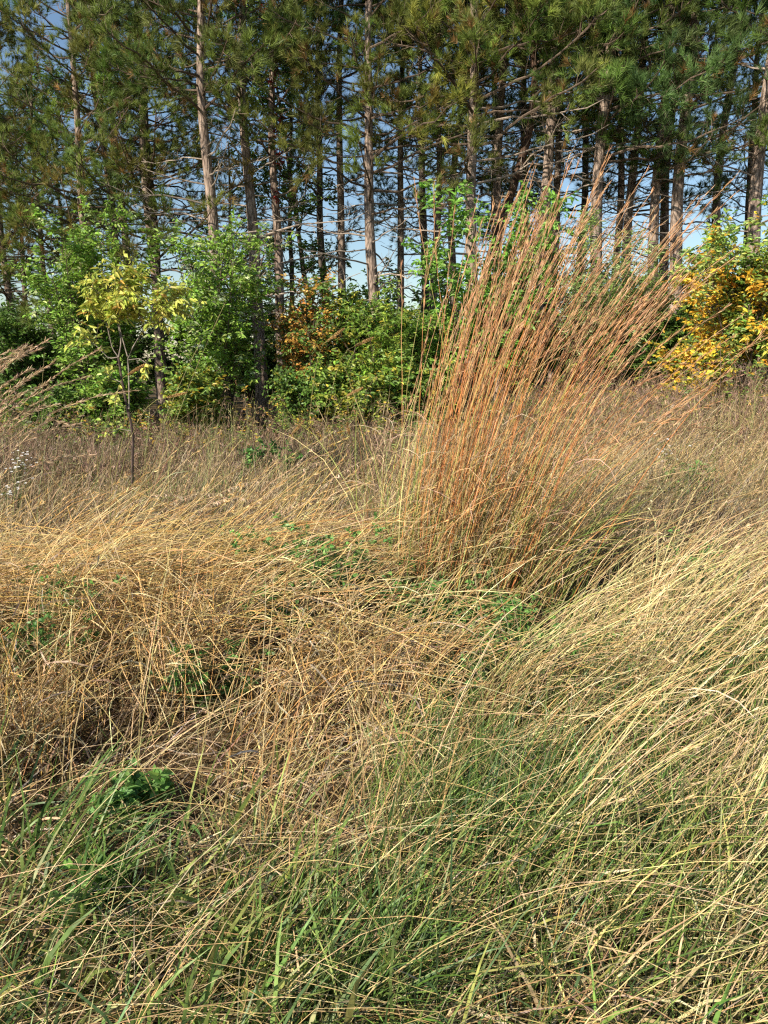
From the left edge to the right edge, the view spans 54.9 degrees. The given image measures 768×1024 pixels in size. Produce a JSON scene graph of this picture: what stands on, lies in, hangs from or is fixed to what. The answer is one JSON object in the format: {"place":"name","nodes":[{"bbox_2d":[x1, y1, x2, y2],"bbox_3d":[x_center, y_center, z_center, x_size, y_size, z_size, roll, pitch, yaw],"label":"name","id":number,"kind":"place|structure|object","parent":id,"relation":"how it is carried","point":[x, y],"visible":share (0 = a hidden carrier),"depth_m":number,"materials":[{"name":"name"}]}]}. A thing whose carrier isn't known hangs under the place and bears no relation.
{"place":"outdoors","nodes":[
{"label":"outdoors","id":0,"kind":"place"},
{"bbox_2d":[0,362,767,1023],"bbox_3d":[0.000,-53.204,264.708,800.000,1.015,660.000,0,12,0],"label":"ground","id":1,"kind":"structure","parent":0,"point":[238,402],"depth_m":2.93,"materials":[{"name":"plant"}]},
{"bbox_2d":[0,477,33,515],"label":"white aster","id":2,"kind":"object","parent":1,"relation":"on","point":[19,496],"visible":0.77,"depth_m":7.30,"materials":[{"name":"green plant"}]},
{"bbox_2d":[0,105,55,326],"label":"pine tree","id":3,"kind":"object","parent":1,"relation":"on","point":[6,239],"visible":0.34,"depth_m":16.86,"materials":[{"name":"green plant"}]},
{"bbox_2d":[0,295,64,406],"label":"shrub","id":4,"kind":"object","parent":1,"relation":"on","point":[12,339],"visible":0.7,"depth_m":15.47,"materials":[{"name":"green plant"}]},
{"bbox_2d":[0,86,77,318],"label":"broadleaf tree","id":5,"kind":"object","parent":1,"relation":"on","point":[38,173],"visible":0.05,"depth_m":21.24,"materials":[{"name":"green plant"}]},
{"bbox_2d":[0,379,88,446],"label":"shrub","id":6,"kind":"object","parent":1,"relation":"on","point":[55,398],"visible":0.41,"depth_m":13.29,"materials":[{"name":"green plant"}]},
{"bbox_2d":[0,0,98,412],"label":"pine tree","id":7,"kind":"object","parent":1,"relation":"on","point":[7,292],"visible":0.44,"depth_m":16.52,"materials":[{"name":"green plant"}]},
{"bbox_2d":[0,35,104,391],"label":"pine tree","id":8,"kind":"object","parent":1,"relation":"on","point":[31,103],"visible":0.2,"depth_m":19.84,"materials":[{"name":"green plant"}]},
{"bbox_2d":[0,298,112,393],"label":"understory shrub","id":9,"kind":"object","parent":1,"relation":"on","point":[59,369],"visible":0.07,"depth_m":19.35,"materials":[{"name":"green plant"}]},
{"bbox_2d":[0,563,126,704],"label":"leafy weed","id":10,"kind":"object","parent":1,"relation":"on","point":[41,630],"visible":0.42,"depth_m":3.28,"materials":[{"name":"green plant"}]},
{"bbox_2d":[0,336,138,552],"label":"tall grass clump","id":11,"kind":"object","parent":1,"relation":"on","point":[18,357],"visible":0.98,"depth_m":4.74,"materials":[{"name":"plant"}]},
{"bbox_2d":[9,61,139,402],"bbox_3d":[-9.533,-8.082,22.651,4.010,10.093,3.067,0,12,0],"label":"broadleaf tree","id":12,"kind":"object","parent":1,"relation":"on","point":[58,72],"visible":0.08,"depth_m":21.15,"materials":[{"name":"green plant"}]},
{"bbox_2d":[24,848,140,925],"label":"leafy weed","id":13,"kind":"object","parent":1,"relation":"on","point":[69,863],"visible":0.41,"depth_m":2.10,"materials":[{"name":"green plant"}]},
{"bbox_2d":[5,194,165,438],"bbox_3d":[-5.804,-3.722,14.535,2.619,4.739,3.830,0,12,0],"label":"shrub","id":14,"kind":"object","parent":1,"relation":"on","point":[85,259],"visible":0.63,"depth_m":14.03,"materials":[{"name":"green plant"}]},
{"bbox_2d":[0,0,171,364],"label":"pine tree","id":15,"kind":"object","parent":1,"relation":"on","point":[103,148],"visible":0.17,"depth_m":16.86,"materials":[{"name":"green plant"}]},
{"bbox_2d":[0,0,183,331],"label":"pine tree","id":16,"kind":"object","parent":1,"relation":"on","point":[30,41],"visible":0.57,"depth_m":15.65,"materials":[{"name":"green plant"}]},
{"bbox_2d":[51,320,150,395],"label":"understory shrub","id":17,"kind":"object","parent":1,"relation":"on","point":[135,337],"visible":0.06,"depth_m":19.59,"materials":[{"name":"green plant"}]},
{"bbox_2d":[59,354,159,441],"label":"shrub","id":18,"kind":"object","parent":1,"relation":"on","point":[110,387],"visible":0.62,"depth_m":13.36,"materials":[{"name":"green plant"}]},
{"bbox_2d":[110,364,144,534],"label":"foxtail grass","id":19,"kind":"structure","parent":1,"relation":"on","point":[134,370],"depth_m":4.55,"materials":[{"name":"plant"}]},
{"bbox_2d":[85,758,175,831],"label":"leafy weed","id":20,"kind":"object","parent":1,"relation":"on","point":[136,783],"visible":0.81,"depth_m":2.52,"materials":[{"name":"green plant"}]},
{"bbox_2d":[47,0,217,388],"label":"pine tree","id":21,"kind":"object","parent":1,"relation":"on","point":[94,196],"visible":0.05,"depth_m":20.66,"materials":[{"name":"green plant"}]},
{"bbox_2d":[64,251,206,503],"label":"sapling","id":22,"kind":"object","parent":1,"relation":"on","point":[121,300],"visible":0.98,"depth_m":7.68,"materials":[{"name":"yellow plant"}]},
{"bbox_2d":[113,392,186,527],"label":"foxtail grass","id":23,"kind":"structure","parent":1,"relation":"on","point":[178,394],"depth_m":4.47,"materials":[{"name":"plant"}]},
{"bbox_2d":[18,0,282,422],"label":"pine tree","id":24,"kind":"object","parent":1,"relation":"on","point":[144,143],"visible":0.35,"depth_m":16.38,"materials":[{"name":"green plant"}]},
{"bbox_2d":[73,0,240,339],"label":"pine tree","id":25,"kind":"object","parent":1,"relation":"on","point":[170,219],"visible":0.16,"depth_m":19.15,"materials":[{"name":"green plant"}]},
{"bbox_2d":[125,318,200,402],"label":"understory shrub","id":26,"kind":"object","parent":1,"relation":"on","point":[151,377],"visible":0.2,"depth_m":19.39,"materials":[{"name":"green plant"}]},
{"bbox_2d":[139,304,224,544],"bbox_3d":[-1.461,-0.423,5.071,0.766,1.960,0.359,0,12,0],"label":"tall stalk","id":27,"kind":"object","parent":1,"relation":"on","point":[177,423],"visible":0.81,"depth_m":5.17,"materials":[{"name":"plant"}]},
{"bbox_2d":[157,359,234,441],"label":"shrub","id":28,"kind":"object","parent":1,"relation":"on","point":[203,384],"visible":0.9,"depth_m":13.17,"materials":[{"name":"green plant"}]},
{"bbox_2d":[75,0,326,425],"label":"pine tree","id":29,"kind":"object","parent":1,"relation":"on","point":[140,57],"visible":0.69,"depth_m":15.02,"materials":[{"name":"green plant"}]},
{"bbox_2d":[150,638,273,730],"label":"leafy weed","id":30,"kind":"object","parent":1,"relation":"on","point":[221,692],"visible":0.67,"depth_m":3.09,"materials":[{"name":"green plant"}]},
{"bbox_2d":[137,208,301,434],"bbox_3d":[-3.295,-3.579,14.375,2.609,4.440,3.470,6,13,25],"label":"shrub","id":31,"kind":"object","parent":1,"relation":"on","point":[223,349],"visible":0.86,"depth_m":14.09,"materials":[{"name":"green plant"}]},
{"bbox_2d":[87,0,368,425],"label":"pine tree","id":32,"kind":"object","parent":1,"relation":"on","point":[250,206],"visible":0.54,"depth_m":15.70,"materials":[{"name":"green plant"}]},
{"bbox_2d":[162,133,298,412],"bbox_3d":[-4.293,-6.523,20.973,3.931,7.704,2.929,-4,12,-18],"label":"broadleaf tree","id":33,"kind":"object","parent":1,"relation":"on","point":[254,156],"visible":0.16,"depth_m":20.54,"materials":[{"name":"green plant"}]},
{"bbox_2d":[228,311,288,417],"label":"understory shrub","id":34,"kind":"object","parent":1,"relation":"on","point":[270,361],"visible":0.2,"depth_m":19.30,"materials":[{"name":"green plant"}]},
{"bbox_2d":[166,0,364,421],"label":"pine tree","id":35,"kind":"object","parent":1,"relation":"on","point":[239,119],"visible":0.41,"depth_m":16.70,"materials":[{"name":"green plant"}]},
{"bbox_2d":[257,0,286,406],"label":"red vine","id":36,"kind":"object","parent":35,"relation":"attached to","point":[276,130],"visible":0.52,"depth_m":16.91,"materials":[{"name":"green plant"}]},
{"bbox_2d":[0,491,543,916],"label":"hanging straw","id":37,"kind":"object","parent":1,"relation":"on","point":[374,665],"visible":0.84,"depth_m":3.01,"materials":[{"name":"beige plant"}]},
{"bbox_2d":[237,437,310,477],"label":"leafy weed","id":38,"kind":"object","parent":1,"relation":"on","point":[249,451],"visible":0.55,"depth_m":9.22,"materials":[{"name":"green plant"}]},
{"bbox_2d":[237,578,313,656],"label":"leafy weed","id":39,"kind":"object","parent":1,"relation":"on","point":[271,598],"visible":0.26,"depth_m":3.49,"materials":[{"name":"green plant"}]},
{"bbox_2d":[234,291,328,414],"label":"understory shrub","id":40,"kind":"object","parent":1,"relation":"on","point":[269,334],"visible":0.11,"depth_m":19.77,"materials":[{"name":"green plant"}]},
{"bbox_2d":[237,0,350,303],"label":"broadleaf tree","id":41,"kind":"object","parent":1,"relation":"on","point":[291,252],"visible":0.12,"depth_m":21.07,"materials":[{"name":"plant"}]},
{"bbox_2d":[237,13,353,327],"bbox_3d":[-2.510,-7.766,19.690,3.225,10.727,3.203,4,12,19],"label":"broadleaf tree","id":42,"kind":"object","parent":1,"relation":"on","point":[302,265],"visible":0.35,"depth_m":19.37,"materials":[{"name":"green plant"}]},
{"bbox_2d":[262,355,338,441],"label":"shrub","id":43,"kind":"object","parent":1,"relation":"on","point":[295,394],"visible":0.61,"depth_m":13.78,"materials":[{"name":"green plant"}]},
{"bbox_2d":[265,268,349,437],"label":"shrub","id":44,"kind":"object","parent":1,"relation":"on","point":[302,335],"visible":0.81,"depth_m":14.50,"materials":[{"name":"green plant"}]},
{"bbox_2d":[0,435,620,804],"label":"flattened straw","id":45,"kind":"object","parent":1,"relation":"on","point":[145,547],"visible":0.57,"depth_m":3.71,"materials":[{"name":"beige plant"}]},
{"bbox_2d":[229,0,397,334],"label":"pine tree","id":46,"kind":"object","parent":1,"relation":"on","point":[320,234],"visible":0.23,"depth_m":20.04,"materials":[{"name":"green plant"}]},
{"bbox_2d":[230,511,401,636],"bbox_3d":[-0.380,0.326,3.951,0.856,0.618,0.780,-2,12,-9],"label":"leafy weed","id":47,"kind":"object","parent":1,"relation":"on","point":[337,564],"visible":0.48,"depth_m":3.88,"materials":[{"name":"green plant"}]},
{"bbox_2d":[304,328,344,525],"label":"foxtail grass","id":48,"kind":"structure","parent":1,"relation":"on","point":[335,335],"depth_m":5.13,"materials":[{"name":"plant"}]},
{"bbox_2d":[302,347,392,435],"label":"shrub","id":49,"kind":"object","parent":1,"relation":"on","point":[343,378],"visible":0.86,"depth_m":13.32,"materials":[{"name":"green plant"}]},
{"bbox_2d":[278,0,443,298],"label":"pine tree","id":50,"kind":"object","parent":1,"relation":"on","point":[341,227],"visible":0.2,"depth_m":18.82,"materials":[{"name":"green plant"}]},
{"bbox_2d":[316,279,410,429],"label":"shrub","id":51,"kind":"object","parent":1,"relation":"on","point":[340,312],"visible":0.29,"depth_m":14.46,"materials":[{"name":"green plant"}]},
{"bbox_2d":[225,0,512,428],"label":"pine tree","id":52,"kind":"object","parent":1,"relation":"on","point":[307,144],"visible":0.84,"depth_m":15.20,"materials":[{"name":"green plant"}]},
{"bbox_2d":[318,275,442,431],"bbox_3d":[-0.098,-2.951,14.508,2.531,3.104,2.742,0,12,0],"label":"shrub","id":53,"kind":"object","parent":1,"relation":"on","point":[382,338],"visible":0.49,"depth_m":14.02,"materials":[{"name":"green plant"}]},
{"bbox_2d":[0,241,761,406],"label":"thicket","id":54,"kind":"object","parent":1,"relation":"on","point":[350,278],"visible":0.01,"depth_m":26.69,"materials":[{"name":"green plant"}]},
{"bbox_2d":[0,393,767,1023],"bbox_3d":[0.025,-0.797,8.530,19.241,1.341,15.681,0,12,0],"label":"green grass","id":55,"kind":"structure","parent":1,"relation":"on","point":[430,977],"depth_m":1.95,"materials":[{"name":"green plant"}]},
{"bbox_2d":[0,355,767,607],"bbox_3d":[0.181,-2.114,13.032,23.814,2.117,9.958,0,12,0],"label":"meadow","id":56,"kind":"structure","parent":1,"relation":"on","point":[751,384],"depth_m":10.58,"materials":[{"name":"plant"}]},
{"bbox_2d":[5,450,36,495],"bbox_3d":[-4.056,-0.420,8.302,0.332,0.640,0.294,0,12,0],"label":"white aster","id":57,"kind":"object","parent":56,"relation":"on","point":[21,473],"visible":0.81,"depth_m":8.29,"materials":[{"name":"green plant"}]},
{"bbox_2d":[0,475,767,811],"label":"sweeping straw","id":58,"kind":"object","parent":1,"relation":"on","point":[638,581],"visible":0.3,"depth_m":3.26,"materials":[{"name":"beige plant"}]},
{"bbox_2d":[0,341,767,459],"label":"edge weeds","id":59,"kind":"object","parent":1,"relation":"on","point":[340,417],"visible":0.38,"depth_m":12.16,"materials":[{"name":"brown plant"}]},
{"bbox_2d":[0,462,767,1023],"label":"grass thatch","id":60,"kind":"object","parent":1,"relation":"on","point":[84,764],"depth_m":2.64,"materials":[{"name":"plant"}]},
{"bbox_2d":[354,268,458,343],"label":"understory shrub","id":61,"kind":"object","parent":1,"relation":"on","point":[365,293],"visible":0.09,"depth_m":18.25,"materials":[{"name":"green plant"}]},
{"bbox_2d":[371,344,466,432],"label":"shrub","id":62,"kind":"object","parent":1,"relation":"on","point":[395,386],"visible":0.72,"depth_m":13.44,"materials":[{"name":"green plant"}]},
{"bbox_2d":[350,0,495,312],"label":"pine tree","id":63,"kind":"object","parent":1,"relation":"on","point":[400,201],"visible":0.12,"depth_m":19.74,"materials":[{"name":"green plant"}]},
{"bbox_2d":[384,309,473,425],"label":"shrub","id":64,"kind":"object","parent":1,"relation":"on","point":[430,336],"visible":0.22,"depth_m":14.55,"materials":[{"name":"green plant"}]},
{"bbox_2d":[353,0,509,312],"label":"pine tree","id":65,"kind":"object","parent":1,"relation":"on","point":[422,211],"visible":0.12,"depth_m":23.64,"materials":[{"name":"green plant"}]},
{"bbox_2d":[353,0,542,335],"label":"pine tree","id":66,"kind":"object","parent":1,"relation":"on","point":[479,177],"visible":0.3,"depth_m":18.53,"materials":[{"name":"green plant"}]},
{"bbox_2d":[419,643,493,730],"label":"leafy weed","id":67,"kind":"object","parent":1,"relation":"on","point":[469,674],"visible":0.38,"depth_m":3.11,"materials":[{"name":"green plant"}]},
{"bbox_2d":[374,554,539,667],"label":"leafy weed","id":68,"kind":"object","parent":1,"relation":"on","point":[459,611],"visible":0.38,"depth_m":3.86,"materials":[{"name":"green plant"}]},
{"bbox_2d":[381,3,543,387],"bbox_3d":[2.142,-10.866,20.044,4.893,16.486,3.675,-2,12,-11],"label":"pine tree","id":69,"kind":"object","parent":1,"relation":"on","point":[452,259],"visible":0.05,"depth_m":20.01,"materials":[{"name":"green plant"}]},
{"bbox_2d":[344,0,619,410],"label":"pine tree","id":70,"kind":"object","parent":1,"relation":"on","point":[468,29],"visible":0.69,"depth_m":14.90,"materials":[{"name":"green plant"}]},
{"bbox_2d":[208,459,767,1023],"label":"arching straw","id":71,"kind":"object","parent":1,"relation":"on","point":[664,585],"visible":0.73,"depth_m":2.34,"materials":[{"name":"beige plant"}]},
{"bbox_2d":[425,1,554,393],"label":"pine tree","id":72,"kind":"object","parent":1,"relation":"on","point":[515,112],"visible":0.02,"depth_m":24.46,"materials":[{"name":"green plant"}]},
{"bbox_2d":[401,178,582,418],"bbox_3d":[2.014,-3.997,14.748,3.419,4.830,2.759,-2,12,-11],"label":"shrub","id":73,"kind":"object","parent":1,"relation":"on","point":[443,263],"visible":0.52,"depth_m":14.34,"materials":[{"name":"green plant"}]},
{"bbox_2d":[422,0,568,403],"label":"pine tree","id":74,"kind":"object","parent":1,"relation":"on","point":[496,183],"visible":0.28,"depth_m":18.18,"materials":[{"name":"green plant"}]},
{"bbox_2d":[276,146,767,641],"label":"tall grass clump","id":75,"kind":"object","parent":1,"relation":"on","point":[516,509],"visible":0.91,"depth_m":4.31,"materials":[{"name":"plant"}]},
{"bbox_2d":[425,0,643,394],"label":"pine tree","id":76,"kind":"object","parent":1,"relation":"on","point":[512,189],"visible":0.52,"depth_m":15.60,"materials":[{"name":"green plant"}]},
{"bbox_2d":[470,250,598,401],"bbox_3d":[3.118,-3.718,15.913,2.879,3.658,2.888,0,12,0],"label":"shrub","id":77,"kind":"object","parent":1,"relation":"on","point":[535,326],"visible":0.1,"depth_m":15.59,"materials":[{"name":"green plant"}]},
{"bbox_2d":[459,593,622,684],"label":"leafy weed","id":78,"kind":"object","parent":1,"relation":"on","point":[528,624],"visible":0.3,"depth_m":3.64,"materials":[{"name":"green plant"}]},
{"bbox_2d":[460,3,627,403],"bbox_3d":[3.904,-10.114,20.100,4.328,14.749,5.196,-5,12,-21],"label":"pine tree","id":79,"kind":"object","parent":1,"relation":"on","point":[506,185],"visible":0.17,"depth_m":20.07,"materials":[{"name":"green plant"}]},
{"bbox_2d":[476,3,628,391],"bbox_3d":[5.809,-11.872,23.777,5.715,16.339,4.760,-8,14,-34],"label":"pine tree","id":80,"kind":"object","parent":1,"relation":"on","point":[562,155],"visible":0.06,"depth_m":23.66,"materials":[{"name":"green plant"}]},
{"bbox_2d":[542,326,585,394],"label":"understory shrub","id":81,"kind":"object","parent":1,"relation":"on","point":[560,354],"visible":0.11,"depth_m":19.71,"materials":[{"name":"green plant"}]},
{"bbox_2d":[450,0,700,395],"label":"pine tree","id":82,"kind":"object","parent":1,"relation":"on","point":[626,24],"visible":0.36,"depth_m":15.37,"materials":[{"name":"green plant"}]},
{"bbox_2d":[508,0,642,396],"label":"pine tree","id":83,"kind":"object","parent":1,"relation":"on","point":[557,178],"visible":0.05,"depth_m":19.01,"materials":[{"name":"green plant"}]},
{"bbox_2d":[514,16,672,391],"bbox_3d":[5.912,-9.986,20.857,4.936,13.603,4.111,2,12,11],"label":"pine tree","id":84,"kind":"object","parent":1,"relation":"on","point":[585,191],"visible":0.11,"depth_m":20.84,"materials":[{"name":"green plant"}]},
{"bbox_2d":[563,283,651,404],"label":"shrub","id":85,"kind":"object","parent":1,"relation":"on","point":[618,351],"visible":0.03,"depth_m":15.26,"materials":[{"name":"green plant"}]},
{"bbox_2d":[543,205,693,403],"bbox_3d":[4.255,-3.756,14.229,2.598,4.041,3.212,-3,12,-13],"label":"shrub","id":86,"kind":"object","parent":1,"relation":"on","point":[616,266],"visible":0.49,"depth_m":14.01,"materials":[{"name":"green plant"}]},
{"bbox_2d":[560,7,699,390],"bbox_3d":[6.407,-10.377,18.982,3.580,15.133,4.766,10,15,40],"label":"pine tree","id":87,"kind":"object","parent":1,"relation":"on","point":[621,190],"visible":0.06,"depth_m":19.80,"materials":[{"name":"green plant"}]},
{"bbox_2d":[510,0,760,391],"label":"pine tree","id":88,"kind":"object","parent":1,"relation":"on","point":[604,108],"visible":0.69,"depth_m":14.93,"materials":[{"name":"green plant"}]},
{"bbox_2d":[581,270,690,409],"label":"shrub","id":89,"kind":"object","parent":1,"relation":"on","point":[639,360],"visible":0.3,"depth_m":14.59,"materials":[{"name":"green plant"}]},
{"bbox_2d":[561,0,750,392],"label":"pine tree","id":90,"kind":"object","parent":1,"relation":"on","point":[632,169],"visible":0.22,"depth_m":17.38,"materials":[{"name":"green plant"}]},
{"bbox_2d":[583,1,730,383],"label":"pine tree","id":91,"kind":"object","parent":1,"relation":"on","point":[664,227],"visible":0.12,"depth_m":19.85,"materials":[{"name":"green plant"}]},
{"bbox_2d":[571,0,767,393],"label":"pine tree","id":92,"kind":"object","parent":1,"relation":"on","point":[632,121],"visible":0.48,"depth_m":15.80,"materials":[{"name":"green plant"}]},
{"bbox_2d":[585,0,767,393],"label":"pine tree","id":93,"kind":"object","parent":1,"relation":"on","point":[676,197],"visible":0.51,"depth_m":15.55,"materials":[{"name":"green plant"}]},
{"bbox_2d":[622,285,731,388],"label":"shrub","id":94,"kind":"object","parent":1,"relation":"on","point":[672,323],"visible":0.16,"depth_m":14.64,"materials":[{"name":"green plant"}]},
{"bbox_2d":[639,459,717,514],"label":"leafy weed","id":95,"kind":"object","parent":1,"relation":"on","point":[690,468],"visible":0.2,"depth_m":7.25,"materials":[{"name":"green plant"}]},
{"bbox_2d":[643,329,741,406],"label":"shrub","id":96,"kind":"object","parent":1,"relation":"on","point":[712,355],"visible":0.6,"depth_m":12.48,"materials":[{"name":"yellow plant"}]},
{"bbox_2d":[662,526,733,600],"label":"leafy weed","id":97,"kind":"object","parent":1,"relation":"on","point":[670,530],"visible":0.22,"depth_m":4.74,"materials":[{"name":"green plant"}]},
{"bbox_2d":[635,0,767,316],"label":"pine tree","id":98,"kind":"object","parent":1,"relation":"on","point":[717,205],"visible":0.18,"depth_m":19.18,"materials":[{"name":"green plant"}]},
{"bbox_2d":[660,191,767,409],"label":"shrub","id":99,"kind":"object","parent":1,"relation":"on","point":[721,285],"visible":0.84,"depth_m":12.85,"materials":[{"name":"yellow plant"}]},
{"bbox_2d":[671,0,767,381],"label":"pine tree","id":100,"kind":"object","parent":1,"relation":"on","point":[757,178],"visible":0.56,"depth_m":15.55,"materials":[{"name":"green plant"}]},
{"bbox_2d":[687,4,767,376],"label":"pine tree","id":101,"kind":"object","parent":1,"relation":"on","point":[726,181],"visible":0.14,"depth_m":21.34,"materials":[{"name":"green plant"}]},
{"bbox_2d":[729,244,767,365],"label":"shrub","id":102,"kind":"object","parent":1,"relation":"on","point":[743,279],"visible":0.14,"depth_m":12.95,"materials":[{"name":"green plant"}]},
{"bbox_2d":[0,0,767,360],"label":"sky","id":103,"kind":"structure","parent":0,"point":[361,278],"materials":[{"name":"blue"}]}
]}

